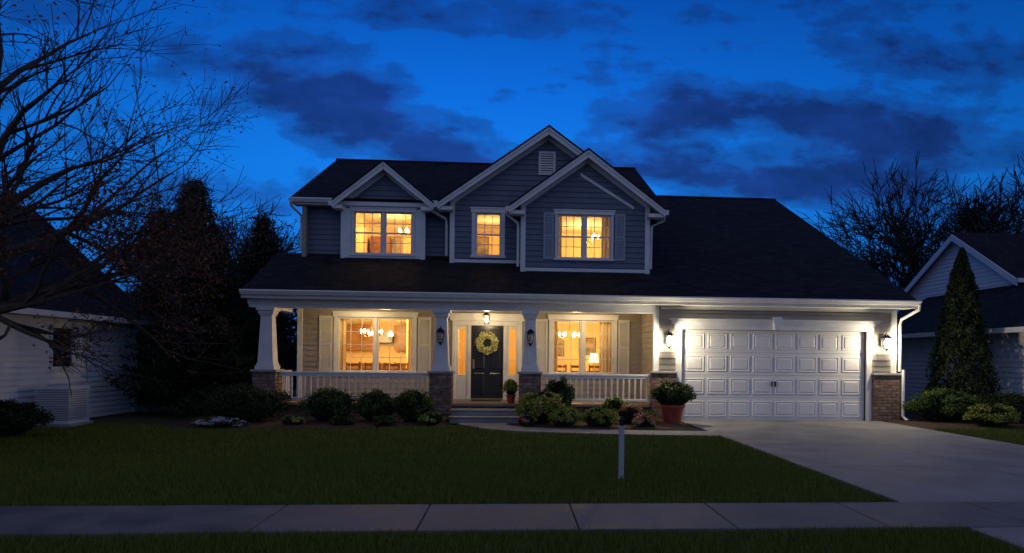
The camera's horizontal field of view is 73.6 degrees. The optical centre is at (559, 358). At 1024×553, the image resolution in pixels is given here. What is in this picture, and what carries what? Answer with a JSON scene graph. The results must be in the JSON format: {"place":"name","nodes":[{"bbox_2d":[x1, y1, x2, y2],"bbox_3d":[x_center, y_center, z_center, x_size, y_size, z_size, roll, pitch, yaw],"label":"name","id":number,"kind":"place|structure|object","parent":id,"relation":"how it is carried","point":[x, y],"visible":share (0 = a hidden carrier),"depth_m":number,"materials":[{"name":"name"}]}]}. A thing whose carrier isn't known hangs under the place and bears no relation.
{"place":"outdoors","nodes":[
{"label":"outdoors","id":0,"kind":"place"},
{"bbox_2d":[339,214,611,371],"bbox_3d":[-2.673,-1.638,21.484,9.070,5.580,5.062,1,0,-4],"label":"interior furniture","id":1,"kind":"object","parent":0,"point":[402,338],"visible":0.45,"depth_m":20.24,"materials":[{"name":"orange wood"}]},
{"bbox_2d":[448,408,518,423],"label":"porch steps","id":2,"kind":"structure","parent":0,"point":[483,415],"depth_m":16.86,"materials":[{"name":"concrete"}]},
{"bbox_2d":[0,421,1023,552],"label":"lawn","id":3,"kind":"structure","parent":0,"point":[546,474],"depth_m":8.70,"materials":[{"name":"green plant"}]},
{"bbox_2d":[0,398,54,436],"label":"foundation shrub","id":4,"kind":"object","parent":3,"relation":"on","point":[16,418],"visible":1,"depth_m":12.79,"materials":[{"name":"green plant"}]},
{"bbox_2d":[0,502,1023,537],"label":"sidewalk","id":5,"kind":"structure","parent":0,"point":[105,520],"depth_m":6.76,"materials":[{"name":"concrete"}]},
{"bbox_2d":[0,374,1023,552],"bbox_3d":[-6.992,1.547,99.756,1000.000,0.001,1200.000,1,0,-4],"label":"ground","id":6,"kind":"structure","parent":0,"point":[144,416],"depth_m":9.66,"materials":[{"name":"green plant"}]},
{"bbox_2d":[34,384,93,427],"bbox_3d":[-11.046,1.019,15.167,0.840,0.930,0.840,1,0,-4],"label":"air conditioner","id":7,"kind":"object","parent":6,"relation":"on","point":[62,404],"visible":0.93,"depth_m":14.86,"materials":[{"name":"grey metal"}]},
{"bbox_2d":[0,313,133,417],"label":"siding","id":8,"kind":"object","parent":6,"relation":"on","point":[24,370],"visible":0.5,"depth_m":15.95,"materials":[{"name":"white wood"}]},
{"bbox_2d":[8,308,152,411],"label":"trim","id":9,"kind":"structure","parent":6,"relation":"on","point":[40,312],"depth_m":15.92,"materials":[{"name":"white wood"}]},
{"bbox_2d":[53,328,70,366],"bbox_3d":[-11.750,-0.273,16.069,0.035,0.900,0.700,1,0,-4],"label":"window","id":10,"kind":"structure","parent":9,"relation":"attached to","point":[64,354],"depth_m":16.14,"materials":[{"name":"glass"}]},
{"bbox_2d":[0,205,147,319],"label":"roof","id":11,"kind":"structure","parent":9,"relation":"on","point":[26,282],"depth_m":16.92,"materials":[{"name":"concrete"}]},
{"bbox_2d":[108,206,171,401],"bbox_3d":[-13.591,-1.829,23.113,4.799,6.817,4.627,1,0,-18],"label":"spruce tree","id":12,"kind":"object","parent":6,"relation":"on","point":[141,298],"visible":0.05,"depth_m":22.46,"materials":[{"name":"green plant"}]},
{"bbox_2d":[0,0,305,395],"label":"bare tree","id":13,"kind":"object","parent":6,"relation":"on","point":[84,279],"visible":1,"depth_m":9.77,"materials":[{"name":"brown plant"}]},
{"bbox_2d":[103,176,258,418],"bbox_3d":[-10.153,-1.697,18.683,4.516,6.688,4.346,1,0,36],"label":"spruce tree","id":14,"kind":"object","parent":6,"relation":"on","point":[168,381],"visible":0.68,"depth_m":18.20,"materials":[{"name":"green plant"}]},
{"bbox_2d":[131,213,299,370],"bbox_3d":[-15.001,-2.586,31.712,8.932,8.058,6.160,1,0,-4],"label":"bare tree","id":15,"kind":"object","parent":6,"relation":"on","point":[236,251],"visible":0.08,"depth_m":30.46,"materials":[{"name":"brown plant"}]},
{"bbox_2d":[213,198,301,370],"bbox_3d":[-17.294,-3.844,38.976,9.192,10.525,10.044,1,0,42],"label":"bare tree","id":16,"kind":"object","parent":6,"relation":"on","point":[289,250],"visible":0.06,"depth_m":38.90,"materials":[{"name":"brown plant"}]},
{"bbox_2d":[222,213,296,391],"bbox_3d":[-11.550,-2.040,26.167,3.982,7.197,4.841,1,0,38],"label":"spruce tree","id":17,"kind":"object","parent":6,"relation":"on","point":[284,322],"visible":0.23,"depth_m":25.88,"materials":[{"name":"green plant"}]},
{"bbox_2d":[163,418,448,430],"bbox_3d":[-5.960,1.507,16.049,6.499,0.090,2.850,1,0,-4],"label":"mulch bed","id":18,"kind":"object","parent":6,"relation":"on","point":[273,423],"visible":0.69,"depth_m":15.40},
{"bbox_2d":[188,416,249,428],"bbox_3d":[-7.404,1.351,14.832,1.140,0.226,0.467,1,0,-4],"label":"white flower bed","id":19,"kind":"object","parent":18,"relation":"on","point":[214,419],"visible":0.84,"depth_m":14.70,"materials":[{"name":"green plant"}]},
{"bbox_2d":[192,383,293,421],"bbox_3d":[-7.446,1.033,16.140,2.171,0.953,1.686,1,0,-4],"label":"yew shrub","id":20,"kind":"object","parent":18,"relation":"on","point":[243,402],"visible":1,"depth_m":15.74,"materials":[{"name":"green plant"}]},
{"bbox_2d":[280,415,305,424],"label":"flowering perennial","id":21,"kind":"object","parent":18,"relation":"on","point":[291,420],"visible":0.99,"depth_m":15.21,"materials":[{"name":"green plant"}]},
{"bbox_2d":[296,386,357,420],"bbox_3d":[-5.528,1.097,16.423,1.494,0.881,1.295,1,0,-4],"label":"boxwood shrub","id":22,"kind":"object","parent":18,"relation":"on","point":[323,404],"visible":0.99,"depth_m":16.08,"materials":[{"name":"green plant"}]},
{"bbox_2d":[328,415,355,424],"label":"flowering perennial","id":23,"kind":"object","parent":18,"relation":"on","point":[340,420],"visible":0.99,"depth_m":15.33,"materials":[{"name":"green plant"}]},
{"bbox_2d":[351,388,396,420],"bbox_3d":[-4.447,1.120,16.604,1.192,0.855,1.163,1,0,-44],"label":"boxwood shrub","id":24,"kind":"object","parent":18,"relation":"on","point":[371,404],"visible":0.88,"depth_m":16.25,"materials":[{"name":"green plant"}]},
{"bbox_2d":[372,415,397,425],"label":"flowering perennial","id":25,"kind":"object","parent":18,"relation":"on","point":[385,420],"visible":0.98,"depth_m":15.38,"materials":[{"name":"green plant"}]},
{"bbox_2d":[392,388,436,421],"bbox_3d":[-3.507,1.126,16.468,1.124,0.861,1.012,1,0,20],"label":"boxwood shrub","id":26,"kind":"object","parent":18,"relation":"on","point":[412,405],"visible":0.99,"depth_m":16.16,"materials":[{"name":"green plant"}]},
{"bbox_2d":[417,411,445,425],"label":"flowering perennial","id":27,"kind":"object","parent":18,"relation":"on","point":[431,418],"visible":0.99,"depth_m":15.81,"materials":[{"name":"green plant"}]},
{"bbox_2d":[279,405,650,418],"bbox_3d":[-2.662,1.392,18.510,10.100,0.360,1.700,1,0,-4],"label":"porch foundation","id":28,"kind":"object","parent":6,"relation":"on","point":[295,411],"visible":0.21,"depth_m":17.48,"materials":[{"name":"grey concrete"}]},
{"bbox_2d":[281,399,650,406],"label":"porch deck boards","id":29,"kind":"object","parent":28,"relation":"on","point":[462,402],"visible":0.38,"depth_m":17.90,"materials":[{"name":"wood"}]},
{"bbox_2d":[471,399,500,400],"bbox_3d":[-2.038,1.147,18.930,0.800,0.016,0.550,1,0,-4],"label":"door mat","id":30,"kind":"object","parent":29,"relation":"on","point":[486,400],"depth_m":18.75,"materials":[{"name":"brown fabric"}]},
{"bbox_2d":[502,379,518,402],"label":"potted plant","id":31,"kind":"object","parent":29,"relation":"on","point":[510,387],"visible":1,"depth_m":17.86,"materials":[{"name":"green plant"}]},
{"bbox_2d":[218,283,900,372],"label":"distant trees","id":32,"kind":"object","parent":6,"relation":"on","point":[295,340],"depth_m":51.56,"materials":[{"name":"plant"}]},
{"bbox_2d":[252,372,900,421],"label":"brick piers","id":33,"kind":"structure","parent":6,"relation":"on","point":[886,389],"depth_m":17.49,"materials":[{"name":"brick"}]},
{"bbox_2d":[250,369,901,375],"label":"pier caps","id":34,"kind":"object","parent":33,"relation":"on","point":[279,370],"visible":0.91,"depth_m":17.42,"materials":[{"name":"stone"}]},
{"bbox_2d":[302,204,865,420],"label":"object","id":35,"kind":"object","parent":6,"relation":"on","point":[305,231],"visible":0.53,"depth_m":19.26,"materials":[{"name":"beige"}]},
{"bbox_2d":[346,213,601,374],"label":"interior rooms","id":36,"kind":"object","parent":35,"relation":"in","point":[398,220],"visible":0.15,"depth_m":22.83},
{"bbox_2d":[309,140,652,273],"bbox_3d":[-2.758,-4.159,23.361,10.590,5.340,11.800,1,0,-4],"label":"siding","id":37,"kind":"object","parent":35,"relation":"attached to","point":[515,181],"visible":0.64,"depth_m":19.34,"materials":[{"name":"wood"}]},
{"bbox_2d":[539,151,555,174],"bbox_3d":[-0.361,-5.579,19.473,0.480,0.670,0.030,1,0,-4],"label":"gable vent","id":38,"kind":"object","parent":37,"relation":"attached to","point":[545,153],"visible":0.91,"depth_m":19.47,"materials":[{"name":"white paint"}]},
{"bbox_2d":[543,212,553,258],"bbox_3d":[-0.311,-3.413,18.934,0.290,1.300,0.035,1,0,-4],"label":"shutter","id":39,"kind":"object","parent":37,"relation":"attached to","point":[548,238],"visible":1,"depth_m":18.93,"materials":[{"name":"wood"}]},
{"bbox_2d":[615,214,625,260],"bbox_3d":[1.684,-3.393,19.074,0.290,1.300,0.035,1,0,-4],"label":"shutter","id":40,"kind":"object","parent":37,"relation":"attached to","point":[620,220],"visible":1,"depth_m":19.07,"materials":[{"name":"grey wood"}]},
{"bbox_2d":[470,325,503,399],"bbox_3d":[-2.076,0.103,19.500,0.920,2.110,0.135,1,0,-4],"label":"front door","id":41,"kind":"structure","parent":35,"relation":"attached to","point":[486,376],"depth_m":19.51,"materials":[{"name":"black paint"}]},
{"bbox_2d":[475,331,498,354],"bbox_3d":[-2.071,-0.447,19.426,0.713,0.700,0.203,1,0,-4],"label":"wreath","id":42,"kind":"object","parent":41,"relation":"attached to","point":[493,338],"visible":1,"depth_m":19.39,"materials":[{"name":"yellow plant"}]},
{"bbox_2d":[242,158,917,300],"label":"roof","id":43,"kind":"structure","parent":35,"relation":"on","point":[705,246],"depth_m":19.48,"materials":[{"name":"concrete"}]},
{"bbox_2d":[239,127,921,420],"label":"white trim","id":44,"kind":"structure","parent":35,"relation":"attached to","point":[269,305],"depth_m":18.43,"materials":[{"name":"paint"}]},
{"bbox_2d":[289,201,301,250],"bbox_3d":[-7.448,-3.750,19.236,0.119,1.344,0.510,1,0,20],"label":"downspout","id":45,"kind":"object","parent":44,"relation":"attached to","point":[294,208],"visible":0.91,"depth_m":19.39,"materials":[{"name":"white paint"}]},
{"bbox_2d":[332,160,433,202],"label":"gable roof","id":46,"kind":"structure","parent":44,"relation":"on","point":[351,184],"depth_m":19.00,"materials":[{"name":"wood"}]},
{"bbox_2d":[431,211,447,255],"bbox_3d":[-3.447,-3.630,19.356,0.572,1.386,0.148,1,0,-31],"label":"downspout","id":47,"kind":"object","parent":44,"relation":"attached to","point":[446,232],"visible":1,"depth_m":19.43,"materials":[{"name":"white paint"}]},
{"bbox_2d":[436,326,444,344],"bbox_3d":[-3.017,-0.588,17.276,0.200,0.492,0.290,1,0,-4],"label":"wall lantern","id":48,"kind":"object","parent":44,"relation":"attached to","point":[440,336],"depth_m":17.19,"materials":[{"name":"black metal"}]},
{"bbox_2d":[438,125,582,201],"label":"gable roof","id":49,"kind":"structure","parent":44,"relation":"on","point":[507,154],"depth_m":19.05,"materials":[{"name":"wood"}]},
{"bbox_2d":[506,212,519,266],"bbox_3d":[-1.326,-3.340,18.885,0.437,1.553,0.152,1,0,-37],"label":"downspout","id":50,"kind":"object","parent":44,"relation":"attached to","point":[518,229],"visible":0.92,"depth_m":18.93,"materials":[{"name":"white paint"}]},
{"bbox_2d":[526,327,534,345],"bbox_3d":[-0.752,-0.564,17.435,0.200,0.492,0.290,1,0,-4],"label":"wall lantern","id":51,"kind":"object","parent":44,"relation":"attached to","point":[530,334],"depth_m":17.35,"materials":[{"name":"black metal"}]},
{"bbox_2d":[509,148,665,221],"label":"gable roof","id":52,"kind":"structure","parent":44,"relation":"on","point":[606,162],"depth_m":18.65,"materials":[{"name":"wood"}]},
{"bbox_2d":[650,217,665,268],"bbox_3d":[2.760,-3.293,19.203,0.480,1.545,0.113,1,0,10],"label":"downspout","id":53,"kind":"object","parent":44,"relation":"attached to","point":[651,230],"visible":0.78,"depth_m":19.19,"materials":[{"name":"white paint"}]},
{"bbox_2d":[665,330,673,348],"bbox_3d":[2.842,-0.506,17.786,0.200,0.492,0.290,1,0,-4],"label":"wall lantern","id":54,"kind":"object","parent":44,"relation":"attached to","point":[668,339],"depth_m":17.70,"materials":[{"name":"white glass"}]},
{"bbox_2d":[881,333,891,350],"bbox_3d":[8.687,-0.445,18.195,0.200,0.492,0.290,1,0,-4],"label":"wall lantern","id":55,"kind":"object","parent":44,"relation":"attached to","point":[885,340],"depth_m":18.13,"materials":[{"name":"white glass"}]},
{"bbox_2d":[901,370,908,419],"bbox_3d":[9.220,0.983,18.224,0.080,1.372,0.213,1,0,-20],"label":"downspout","id":56,"kind":"object","parent":44,"relation":"attached to","point":[903,396],"visible":0.95,"depth_m":18.26,"materials":[{"name":"white paint"}]},
{"bbox_2d":[898,305,920,370],"bbox_3d":[9.324,-0.546,18.198,0.561,1.767,0.091,1,0,44],"label":"downspout","id":57,"kind":"object","parent":44,"relation":"attached to","point":[900,333],"visible":1,"depth_m":18.33,"materials":[{"name":"white paint"}]},
{"bbox_2d":[681,330,864,419],"bbox_3d":[5.726,0.453,18.324,5.050,2.414,0.100,1,0,-4],"label":"garage door","id":58,"kind":"structure","parent":35,"relation":"attached to","point":[827,383],"depth_m":18.31,"materials":[{"name":"paint"}]},
{"bbox_2d":[302,306,890,402],"bbox_3d":[0.556,-2.369,23.579,16.310,7.950,11.430,1,0,-4],"label":"siding","id":59,"kind":"object","parent":6,"relation":"on","point":[640,344],"visible":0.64,"depth_m":19.15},
{"bbox_2d":[319,316,332,371],"bbox_3d":[-6.568,-0.419,19.151,0.360,1.580,0.035,1,0,-4],"label":"shutter","id":60,"kind":"object","parent":59,"relation":"attached to","point":[325,340],"visible":0.94,"depth_m":19.14,"materials":[{"name":"beige wood"}]},
{"bbox_2d":[418,317,430,372],"bbox_3d":[-3.835,-0.390,19.342,0.360,1.580,0.035,1,0,-4],"label":"shutter","id":61,"kind":"object","parent":59,"relation":"attached to","point":[424,344],"visible":0.98,"depth_m":19.34,"materials":[{"name":"beige wood"}]},
{"bbox_2d":[536,319,547,373],"bbox_3d":[-0.523,-0.355,19.573,0.340,1.580,0.035,1,0,-4],"label":"shutter","id":62,"kind":"object","parent":59,"relation":"attached to","point":[542,335],"visible":0.85,"depth_m":19.57,"materials":[{"name":"beige wood"}]},
{"bbox_2d":[618,320,629,373],"bbox_3d":[1.851,-0.331,19.739,0.320,1.580,0.035,1,0,-4],"label":"shutter","id":63,"kind":"object","parent":59,"relation":"attached to","point":[623,343],"visible":0.93,"depth_m":19.73,"materials":[{"name":"beige wood"}]},
{"bbox_3d":[-2.659,-1.410,18.599,10.260,0.035,1.720,1,0,-4],"label":"porch ceiling","id":64,"kind":"object","parent":59,"relation":"attached to","visible":0},
{"bbox_2d":[483,311,490,323],"bbox_3d":[-1.984,-1.166,18.506,0.220,0.450,0.220,1,0,-4],"label":"hanging lantern","id":65,"kind":"object","parent":64,"relation":"hanging from","point":[487,314],"visible":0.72,"depth_m":18.45,"materials":[{"name":"black metal"}]},
{"bbox_2d":[511,420,702,430],"bbox_3d":[0.985,1.582,16.494,4.550,0.087,2.831,1,0,-4],"label":"mulch bed","id":66,"kind":"object","parent":6,"relation":"on","point":[659,425],"visible":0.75,"depth_m":15.65,"materials":[{"name":"brown wood"}]},
{"bbox_2d":[518,414,536,426],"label":"flowering perennial","id":67,"kind":"object","parent":66,"relation":"on","point":[526,420],"visible":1,"depth_m":15.75,"materials":[{"name":"pink plant"}]},
{"bbox_2d":[513,390,565,422],"bbox_3d":[-0.419,1.148,16.392,1.161,0.840,1.148,1,0,40],"label":"ornamental shrub","id":68,"kind":"object","parent":66,"relation":"on","point":[540,405],"visible":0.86,"depth_m":16.09,"materials":[{"name":"green plant"}]},
{"bbox_2d":[547,405,581,425],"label":"boxwood shrub","id":69,"kind":"object","parent":66,"relation":"on","point":[565,416],"visible":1,"depth_m":15.60,"materials":[{"name":"green plant"}]},
{"bbox_2d":[578,407,618,426],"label":"boxwood shrub","id":70,"kind":"object","parent":66,"relation":"on","point":[599,417],"visible":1,"depth_m":15.56,"materials":[{"name":"green plant"}]},
{"bbox_2d":[600,396,628,420],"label":"flowering perennial","id":71,"kind":"object","parent":66,"relation":"on","point":[616,403],"visible":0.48,"depth_m":17.13,"materials":[{"name":"green plant"}]},
{"bbox_2d":[616,404,643,423],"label":"flowering perennial","id":72,"kind":"object","parent":66,"relation":"on","point":[628,412],"visible":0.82,"depth_m":16.32,"materials":[{"name":"pink plant"}]},
{"bbox_2d":[631,413,657,426],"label":"flowering perennial","id":73,"kind":"object","parent":66,"relation":"on","point":[645,420],"visible":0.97,"depth_m":15.61,"materials":[{"name":"pink plant"}]},
{"bbox_2d":[642,410,657,417],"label":"flowering perennial","id":74,"kind":"object","parent":66,"relation":"on","point":[651,412],"visible":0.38,"depth_m":16.78,"materials":[{"name":"green plant"}]},
{"bbox_2d":[649,380,696,423],"bbox_3d":[2.845,1.062,16.956,1.080,1.096,1.148,1,0,-32],"label":"potted shrub","id":75,"kind":"object","parent":66,"relation":"on","point":[672,398],"visible":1,"depth_m":16.70,"materials":[{"name":"green plant"}]},
{"bbox_2d":[618,416,624,479],"bbox_3d":[0.823,1.199,9.130,0.095,0.860,0.095,1,0,-4],"label":"lawn marker post","id":76,"kind":"object","parent":6,"relation":"on","point":[621,419],"visible":0.8,"depth_m":9.10,"materials":[{"name":"white metal"}]},
{"bbox_2d":[817,220,897,282],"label":"bare tree","id":77,"kind":"object","parent":6,"relation":"on","point":[852,249],"visible":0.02,"depth_m":49.81,"materials":[{"name":"brown plant"}]},
{"bbox_2d":[796,151,1023,310],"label":"bare tree","id":78,"kind":"object","parent":6,"relation":"on","point":[963,221],"visible":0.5,"depth_m":43.81,"materials":[{"name":"brown plant"}]},
{"bbox_2d":[817,159,1023,286],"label":"bare tree","id":79,"kind":"object","parent":6,"relation":"on","point":[877,233],"visible":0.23,"depth_m":46.75,"materials":[{"name":"brown plant"}]},
{"bbox_2d":[859,154,1023,268],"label":"bare tree","id":80,"kind":"object","parent":6,"relation":"on","point":[1012,216],"visible":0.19,"depth_m":43.97,"materials":[{"name":"brown plant"}]},
{"bbox_2d":[889,418,1023,429],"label":"mulch bed","id":81,"kind":"object","parent":6,"relation":"on","point":[929,424],"visible":0.47,"depth_m":17.16,"materials":[{"name":"brown wood"}]},
{"bbox_2d":[899,387,987,421],"bbox_3d":[10.204,1.212,18.052,2.452,0.940,1.390,1,0,-4],"label":"bush","id":82,"kind":"object","parent":81,"relation":"on","point":[934,404],"visible":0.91,"depth_m":17.78,"materials":[{"name":"green plant"}]},
{"bbox_2d":[922,247,1002,402],"bbox_3d":[11.459,-0.743,19.416,1.980,4.925,1.985,1,0,20],"label":"arborvitae","id":83,"kind":"object","parent":81,"relation":"on","point":[962,292],"visible":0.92,"depth_m":19.14,"materials":[{"name":"green plant"}]},
{"bbox_2d":[961,403,1021,426],"bbox_3d":[10.604,1.405,16.769,1.248,0.637,1.173,1,0,35],"label":"boxwood shrub","id":84,"kind":"object","parent":81,"relation":"on","point":[991,415],"visible":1,"depth_m":16.53,"materials":[{"name":"green plant"}]},
{"bbox_2d":[980,392,1023,422],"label":"hedge","id":85,"kind":"object","parent":81,"relation":"on","point":[1012,400],"visible":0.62,"depth_m":17.59,"materials":[{"name":"green plant"}]},
{"bbox_2d":[935,381,980,397],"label":"foundation shrub","id":86,"kind":"object","parent":6,"relation":"on","point":[964,388],"visible":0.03,"depth_m":20.84,"materials":[{"name":"green plant"}]},
{"bbox_2d":[896,242,1023,405],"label":"siding","id":87,"kind":"object","parent":6,"relation":"on","point":[1007,350],"visible":0.38,"depth_m":23.97,"materials":[{"name":"wood"}]},
{"bbox_2d":[897,234,1023,337],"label":"trim","id":88,"kind":"structure","parent":87,"relation":"attached to","point":[981,258],"depth_m":24.09,"materials":[{"name":"white wood"}]},
{"bbox_2d":[897,232,1023,333],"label":"roof","id":89,"kind":"structure","parent":88,"relation":"on","point":[1002,307],"depth_m":24.14,"materials":[{"name":"concrete"}]},
{"bbox_2d":[961,205,1023,233],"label":"bare tree","id":90,"kind":"object","parent":6,"relation":"on","point":[1020,231],"visible":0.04,"depth_m":37.23,"materials":[{"name":"brown plant"}]},
{"bbox_2d":[0,0,1023,341],"label":"sky","id":91,"kind":"structure","parent":0,"point":[787,101],"materials":[{"name":"blue"}]},
{"bbox_2d":[543,375,574,407],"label":"porch fern","id":92,"kind":"object","parent":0,"point":[563,389],"visible":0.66,"depth_m":17.26,"materials":[{"name":"green plant"}]},
{"bbox_2d":[457,423,716,436],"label":"garden path","id":93,"kind":"structure","parent":0,"point":[500,426],"depth_m":15.02,"materials":[{"name":"concrete"}]},
{"bbox_2d":[681,420,1023,549],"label":"driveway","id":94,"kind":"structure","parent":0,"point":[898,462],"depth_m":11.42,"materials":[{"name":"concrete"}]}
]}

